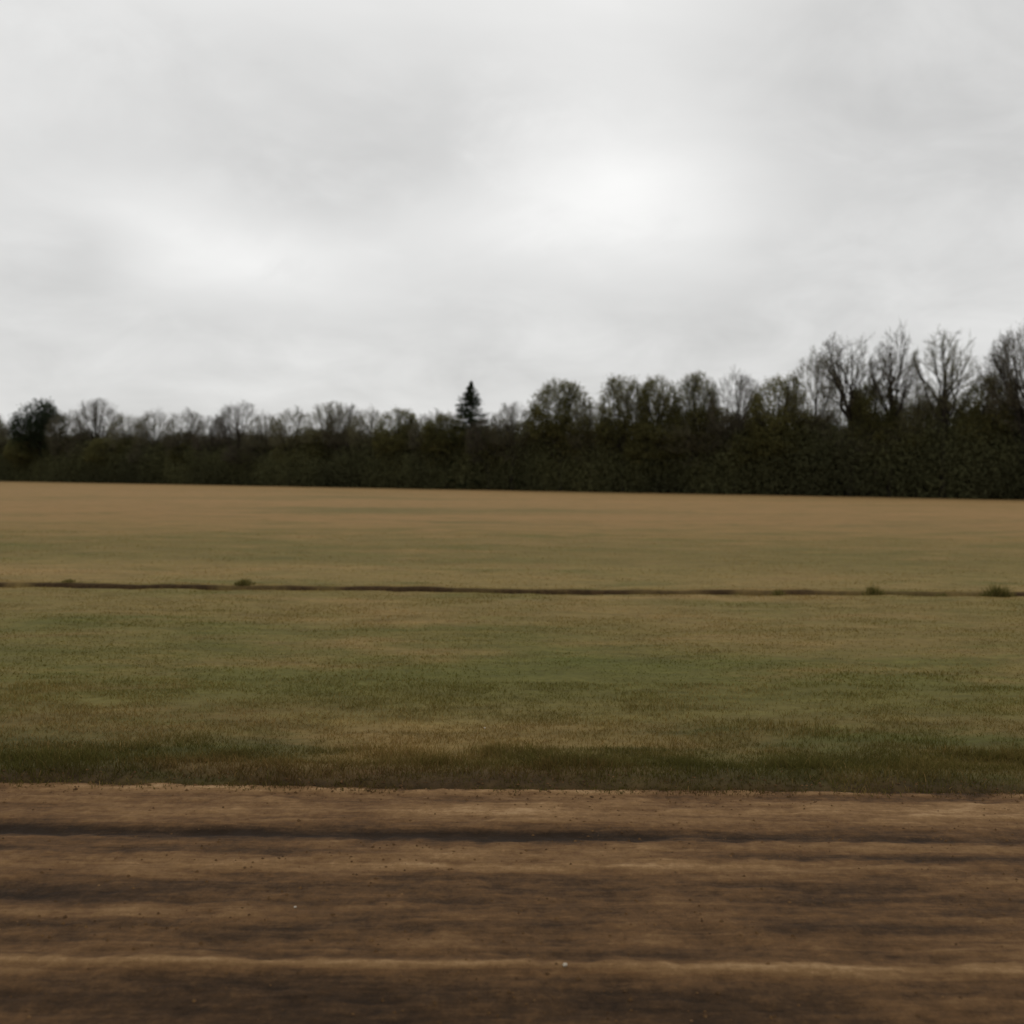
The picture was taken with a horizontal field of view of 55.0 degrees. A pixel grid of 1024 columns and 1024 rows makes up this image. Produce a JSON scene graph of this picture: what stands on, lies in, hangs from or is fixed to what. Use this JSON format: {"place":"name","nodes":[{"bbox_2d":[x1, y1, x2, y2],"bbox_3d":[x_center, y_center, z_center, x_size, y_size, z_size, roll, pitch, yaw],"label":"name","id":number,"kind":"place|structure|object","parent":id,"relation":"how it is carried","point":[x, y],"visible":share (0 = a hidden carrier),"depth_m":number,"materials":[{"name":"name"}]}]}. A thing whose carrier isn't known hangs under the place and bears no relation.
{"place":"outdoors","nodes":[
{"label":"outdoors","id":0,"kind":"place"},
{"bbox_2d":[0,782,1023,1023],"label":"dirt track","id":1,"kind":"structure","parent":0,"point":[899,940],"depth_m":4.61,"materials":[{"name":"brown soil"}]},
{"bbox_2d":[1,761,1023,1023],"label":"soil crumbs","id":2,"kind":"object","parent":1,"relation":"on","point":[493,867],"visible":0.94,"depth_m":5.14,"materials":[{"name":"brown soil"}]},
{"bbox_2d":[0,472,1023,797],"bbox_3d":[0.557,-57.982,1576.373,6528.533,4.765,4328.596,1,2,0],"label":"ground","id":3,"kind":"structure","parent":0,"point":[72,514],"depth_m":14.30,"materials":[{"name":"green plant"}]},
{"bbox_2d":[0,414,6,440],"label":"budding tree","id":4,"kind":"object","parent":3,"relation":"on","point":[3,425],"visible":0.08,"depth_m":203.39,"materials":[{"name":"grey plant"}]},
{"bbox_2d":[0,420,15,480],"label":"bare tree","id":5,"kind":"object","parent":3,"relation":"on","point":[4,434],"visible":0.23,"depth_m":196.34,"materials":[{"name":"grey plant"}]},
{"bbox_2d":[2,437,49,480],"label":"budding tree","id":6,"kind":"object","parent":3,"relation":"on","point":[9,452],"visible":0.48,"depth_m":189.25,"materials":[{"name":"green plant"}]},
{"bbox_2d":[6,397,66,481],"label":"tree","id":7,"kind":"object","parent":3,"relation":"on","point":[34,430],"visible":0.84,"depth_m":187.10,"materials":[{"name":"green plant"}]},
{"bbox_2d":[18,435,63,464],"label":"budding tree","id":8,"kind":"object","parent":3,"relation":"on","point":[34,452],"visible":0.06,"depth_m":191.08,"materials":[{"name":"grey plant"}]},
{"bbox_2d":[43,411,90,481],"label":"bare tree","id":9,"kind":"object","parent":3,"relation":"on","point":[56,437],"visible":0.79,"depth_m":184.71,"materials":[{"name":"grey plant"}]},
{"bbox_2d":[60,579,75,582],"bbox_3d":[-7.806,1.203,17.341,0.255,0.065,0.189,1,2,0],"label":"grass tuft","id":10,"kind":"object","parent":3,"relation":"on","point":[67,581],"visible":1,"depth_m":17.29,"materials":[{"name":"green plant"}]},
{"bbox_2d":[58,430,97,466],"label":"budding tree","id":11,"kind":"object","parent":3,"relation":"on","point":[60,451],"visible":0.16,"depth_m":185.42,"materials":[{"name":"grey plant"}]},
{"bbox_2d":[70,397,123,446],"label":"bare tree","id":12,"kind":"object","parent":3,"relation":"on","point":[87,418],"visible":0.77,"depth_m":183.45,"materials":[{"name":"grey plant"}]},
{"bbox_2d":[83,437,125,482],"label":"budding tree","id":13,"kind":"object","parent":3,"relation":"on","point":[92,456],"visible":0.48,"depth_m":178.48,"materials":[{"name":"green plant"}]},
{"bbox_2d":[97,431,132,461],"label":"bare tree","id":14,"kind":"object","parent":3,"relation":"on","point":[108,444],"visible":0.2,"depth_m":179.29,"materials":[{"name":"grey plant"}]},
{"bbox_2d":[105,410,149,482],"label":"bare tree","id":15,"kind":"object","parent":3,"relation":"on","point":[124,434],"visible":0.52,"depth_m":177.84,"materials":[{"name":"grey plant"}]},
{"bbox_2d":[115,436,141,468],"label":"budding tree","id":16,"kind":"object","parent":3,"relation":"on","point":[121,449],"visible":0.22,"depth_m":177.24,"materials":[{"name":"green plant"}]},
{"bbox_2d":[131,407,180,479],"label":"bare tree","id":17,"kind":"object","parent":3,"relation":"on","point":[146,438],"visible":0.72,"depth_m":174.07,"materials":[{"name":"grey plant"}]},
{"bbox_2d":[163,428,192,448],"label":"budding tree","id":18,"kind":"object","parent":3,"relation":"on","point":[182,431],"visible":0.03,"depth_m":176.07,"materials":[{"name":"grey plant"}]},
{"bbox_2d":[166,432,196,464],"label":"bare tree","id":19,"kind":"object","parent":3,"relation":"on","point":[183,435],"visible":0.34,"depth_m":170.90,"materials":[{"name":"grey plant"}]},
{"bbox_2d":[159,408,207,483],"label":"bare tree","id":20,"kind":"object","parent":3,"relation":"on","point":[192,431],"visible":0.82,"depth_m":170.14,"materials":[{"name":"grey plant"}]},
{"bbox_2d":[190,415,230,484],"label":"bare tree","id":21,"kind":"object","parent":3,"relation":"on","point":[211,432],"visible":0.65,"depth_m":166.58,"materials":[{"name":"grey plant"}]},
{"bbox_2d":[211,399,264,476],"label":"bare tree","id":22,"kind":"object","parent":3,"relation":"on","point":[236,431],"visible":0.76,"depth_m":163.73,"materials":[{"name":"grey plant"}]},
{"bbox_2d":[215,432,264,461],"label":"budding tree","id":23,"kind":"object","parent":3,"relation":"on","point":[234,440],"visible":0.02,"depth_m":168.53,"materials":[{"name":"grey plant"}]},
{"bbox_2d":[234,578,254,584],"bbox_3d":[-4.721,1.220,17.322,0.405,0.131,0.297,1,2,22],"label":"grass tuft","id":24,"kind":"object","parent":3,"relation":"on","point":[244,582],"visible":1,"depth_m":17.29,"materials":[{"name":"green plant"}]},
{"bbox_2d":[221,441,270,485],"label":"bare tree","id":25,"kind":"object","parent":3,"relation":"on","point":[230,455],"visible":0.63,"depth_m":160.69,"materials":[{"name":"grey plant"}]},
{"bbox_2d":[240,430,275,469],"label":"bare tree","id":26,"kind":"object","parent":3,"relation":"on","point":[256,444],"visible":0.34,"depth_m":162.16,"materials":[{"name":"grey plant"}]},
{"bbox_2d":[241,411,288,485],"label":"bare tree","id":27,"kind":"object","parent":3,"relation":"on","point":[264,440],"visible":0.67,"depth_m":160.96,"materials":[{"name":"grey plant"}]},
{"bbox_2d":[266,405,309,481],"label":"bare tree","id":28,"kind":"object","parent":3,"relation":"on","point":[276,438],"visible":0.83,"depth_m":156.47,"materials":[{"name":"grey plant"}]},
{"bbox_2d":[288,427,327,455],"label":"budding tree","id":29,"kind":"object","parent":3,"relation":"on","point":[299,435],"visible":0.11,"depth_m":157.99,"materials":[{"name":"grey plant"}]},
{"bbox_2d":[300,427,344,469],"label":"budding tree","id":30,"kind":"object","parent":3,"relation":"on","point":[322,448],"visible":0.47,"depth_m":153.86,"materials":[{"name":"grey plant"}]},
{"bbox_2d":[300,399,356,465],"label":"bare tree","id":31,"kind":"object","parent":3,"relation":"on","point":[320,417],"visible":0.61,"depth_m":153.77,"materials":[{"name":"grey plant"}]},
{"bbox_2d":[320,401,369,467],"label":"bare tree","id":32,"kind":"object","parent":3,"relation":"on","point":[337,441],"visible":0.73,"depth_m":151.71,"materials":[{"name":"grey plant"}]},
{"bbox_2d":[343,406,388,487],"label":"bare tree","id":33,"kind":"object","parent":3,"relation":"on","point":[364,436],"visible":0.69,"depth_m":150.05,"materials":[{"name":"grey plant"}]},
{"bbox_2d":[370,405,422,486],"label":"budding tree","id":34,"kind":"object","parent":3,"relation":"on","point":[381,434],"visible":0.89,"depth_m":145.33,"materials":[{"name":"grey plant"}]},
{"bbox_2d":[400,423,424,465],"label":"bare tree","id":35,"kind":"object","parent":3,"relation":"on","point":[413,442],"visible":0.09,"depth_m":145.81,"materials":[{"name":"grey plant"}]},
{"bbox_2d":[407,410,453,481],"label":"bare tree","id":36,"kind":"object","parent":3,"relation":"on","point":[412,437],"visible":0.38,"depth_m":142.79,"materials":[{"name":"grey plant"}]},
{"bbox_2d":[418,409,469,488],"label":"budding tree","id":37,"kind":"object","parent":3,"relation":"on","point":[437,441],"visible":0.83,"depth_m":139.42,"materials":[{"name":"grey plant"}]},
{"bbox_2d":[432,381,494,488],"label":"conifer tree","id":38,"kind":"object","parent":3,"relation":"on","point":[470,397],"visible":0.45,"depth_m":141.43,"materials":[{"name":"green plant"}]},
{"bbox_2d":[463,412,511,489],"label":"bare tree","id":39,"kind":"object","parent":3,"relation":"on","point":[477,432],"visible":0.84,"depth_m":136.56,"materials":[{"name":"grey plant"}]},
{"bbox_2d":[460,425,516,489],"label":"budding tree","id":40,"kind":"object","parent":3,"relation":"on","point":[489,448],"visible":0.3,"depth_m":137.74,"materials":[{"name":"grey plant"}]},
{"bbox_2d":[0,379,1023,499],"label":"woodland understorey","id":41,"kind":"object","parent":3,"relation":"on","point":[968,479],"visible":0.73,"depth_m":127.73,"materials":[{"name":"green plant"}]},
{"bbox_2d":[489,401,534,489],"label":"bare tree","id":42,"kind":"object","parent":3,"relation":"on","point":[512,426],"visible":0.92,"depth_m":135.10,"materials":[{"name":"grey plant"}]},
{"bbox_2d":[505,419,544,461],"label":"budding tree","id":43,"kind":"object","parent":3,"relation":"on","point":[521,431],"visible":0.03,"depth_m":139.53,"materials":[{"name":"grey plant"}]},
{"bbox_2d":[508,430,550,461],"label":"budding tree","id":44,"kind":"object","parent":3,"relation":"on","point":[533,448],"visible":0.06,"depth_m":137.02,"materials":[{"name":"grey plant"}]},
{"bbox_2d":[521,377,596,490],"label":"budding tree","id":45,"kind":"object","parent":3,"relation":"on","point":[547,422],"visible":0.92,"depth_m":130.51,"materials":[{"name":"green plant"}]},
{"bbox_2d":[565,397,615,491],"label":"tree","id":46,"kind":"object","parent":3,"relation":"on","point":[573,441],"visible":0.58,"depth_m":129.99,"materials":[{"name":"grey plant"}]},
{"bbox_2d":[592,373,652,491],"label":"budding tree","id":47,"kind":"object","parent":3,"relation":"on","point":[602,428],"visible":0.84,"depth_m":126.75,"materials":[{"name":"green plant"}]},
{"bbox_2d":[634,374,683,491],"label":"budding tree","id":48,"kind":"object","parent":3,"relation":"on","point":[663,401],"visible":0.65,"depth_m":124.40,"materials":[{"name":"green plant"}]},
{"bbox_2d":[667,369,720,493],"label":"budding tree","id":49,"kind":"object","parent":3,"relation":"on","point":[696,390],"visible":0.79,"depth_m":122.52,"materials":[{"name":"green plant"}]},
{"bbox_2d":[683,407,744,479],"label":"budding tree","id":50,"kind":"object","parent":3,"relation":"on","point":[710,444],"visible":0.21,"depth_m":122.99,"materials":[{"name":"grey plant"}]},
{"bbox_2d":[704,412,745,493],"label":"bare tree","id":51,"kind":"object","parent":3,"relation":"on","point":[729,430],"visible":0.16,"depth_m":121.73,"materials":[{"name":"grey plant"}]},
{"bbox_2d":[703,364,765,493],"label":"bare tree","id":52,"kind":"object","parent":3,"relation":"on","point":[741,384],"visible":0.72,"depth_m":120.98,"materials":[{"name":"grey plant"}]},
{"bbox_2d":[769,588,785,595],"bbox_3d":[4.578,1.383,16.933,0.283,0.174,0.326,0,2,-18],"label":"grass tuft","id":53,"kind":"object","parent":3,"relation":"on","point":[776,593],"visible":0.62,"depth_m":16.88,"materials":[{"name":"green plant"}]},
{"bbox_2d":[744,370,813,494],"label":"budding tree","id":54,"kind":"object","parent":3,"relation":"on","point":[755,416],"visible":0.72,"depth_m":117.88,"materials":[{"name":"green plant"}]},
{"bbox_2d":[744,409,828,472],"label":"budding tree","id":55,"kind":"object","parent":3,"relation":"on","point":[773,448],"visible":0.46,"depth_m":116.73,"materials":[{"name":"green plant"}]},
{"bbox_2d":[784,346,839,489],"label":"bare tree","id":56,"kind":"object","parent":3,"relation":"on","point":[825,407],"visible":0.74,"depth_m":116.49,"materials":[{"name":"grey plant"}]},
{"bbox_2d":[809,411,844,462],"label":"bare tree","id":57,"kind":"object","parent":3,"relation":"on","point":[828,428],"visible":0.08,"depth_m":117.94,"materials":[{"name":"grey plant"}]},
{"bbox_2d":[809,407,872,465],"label":"bare tree","id":58,"kind":"object","parent":3,"relation":"on","point":[830,423],"visible":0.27,"depth_m":114.94,"materials":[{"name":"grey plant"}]},
{"bbox_2d":[812,332,892,495],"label":"bare tree","id":59,"kind":"object","parent":3,"relation":"on","point":[840,385],"visible":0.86,"depth_m":112.88,"materials":[{"name":"brown plant"}]},
{"bbox_2d":[831,418,903,493],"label":"tree","id":60,"kind":"object","parent":3,"relation":"on","point":[865,450],"visible":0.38,"depth_m":112.27,"materials":[{"name":"grey plant"}]},
{"bbox_2d":[860,584,885,594],"bbox_3d":[6.205,1.344,16.897,0.503,0.236,0.390,1,2,0],"label":"grass tuft","id":61,"kind":"object","parent":3,"relation":"on","point":[873,590],"visible":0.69,"depth_m":16.84,"materials":[{"name":"green plant"}]},
{"bbox_2d":[841,375,906,496],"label":"budding tree","id":62,"kind":"object","parent":3,"relation":"on","point":[870,412],"visible":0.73,"depth_m":111.50,"materials":[{"name":"green plant"}]},
{"bbox_2d":[857,410,920,495],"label":"bare tree","id":63,"kind":"object","parent":3,"relation":"on","point":[867,433],"visible":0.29,"depth_m":111.45,"materials":[{"name":"grey plant"}]},
{"bbox_2d":[866,318,923,496],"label":"bare tree","id":64,"kind":"object","parent":3,"relation":"on","point":[904,382],"visible":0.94,"depth_m":110.96,"materials":[{"name":"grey plant"}]},
{"bbox_2d":[879,400,940,495],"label":"budding tree","id":65,"kind":"object","parent":3,"relation":"on","point":[909,427],"visible":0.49,"depth_m":110.40,"materials":[{"name":"grey plant"}]},
{"bbox_2d":[889,377,941,496],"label":"bare tree","id":66,"kind":"object","parent":3,"relation":"on","point":[924,409],"visible":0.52,"depth_m":110.16,"materials":[{"name":"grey plant"}]},
{"bbox_2d":[907,324,982,497],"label":"bare tree","id":67,"kind":"object","parent":3,"relation":"on","point":[945,398],"visible":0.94,"depth_m":108.66,"materials":[{"name":"brown plant"}]},
{"bbox_2d":[932,398,981,442],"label":"budding tree","id":68,"kind":"object","parent":3,"relation":"on","point":[954,413],"visible":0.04,"depth_m":111.52,"materials":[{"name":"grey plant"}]},
{"bbox_2d":[953,371,1023,485],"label":"budding tree","id":69,"kind":"object","parent":3,"relation":"on","point":[980,401],"visible":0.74,"depth_m":106.13,"materials":[{"name":"grey plant"}]},
{"bbox_2d":[976,583,1016,596],"bbox_3d":[8.329,1.361,16.905,0.687,0.308,0.549,2,2,26],"label":"grass tuft","id":70,"kind":"object","parent":3,"relation":"on","point":[996,591],"visible":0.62,"depth_m":16.84,"materials":[{"name":"green plant"}]},
{"bbox_2d":[973,395,1023,475],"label":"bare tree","id":71,"kind":"object","parent":3,"relation":"on","point":[998,425],"visible":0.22,"depth_m":106.05,"materials":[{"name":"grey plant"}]},
{"bbox_2d":[976,319,1023,499],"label":"bare tree","id":72,"kind":"object","parent":3,"relation":"on","point":[996,362],"visible":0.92,"depth_m":103.93,"materials":[{"name":"brown plant"}]},
{"bbox_2d":[995,334,1023,424],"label":"bare tree","id":73,"kind":"object","parent":3,"relation":"on","point":[1021,391],"visible":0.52,"depth_m":104.76,"materials":[{"name":"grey plant"}]},
{"bbox_2d":[0,0,1023,440],"label":"sky","id":74,"kind":"structure","parent":0,"point":[277,206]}
]}

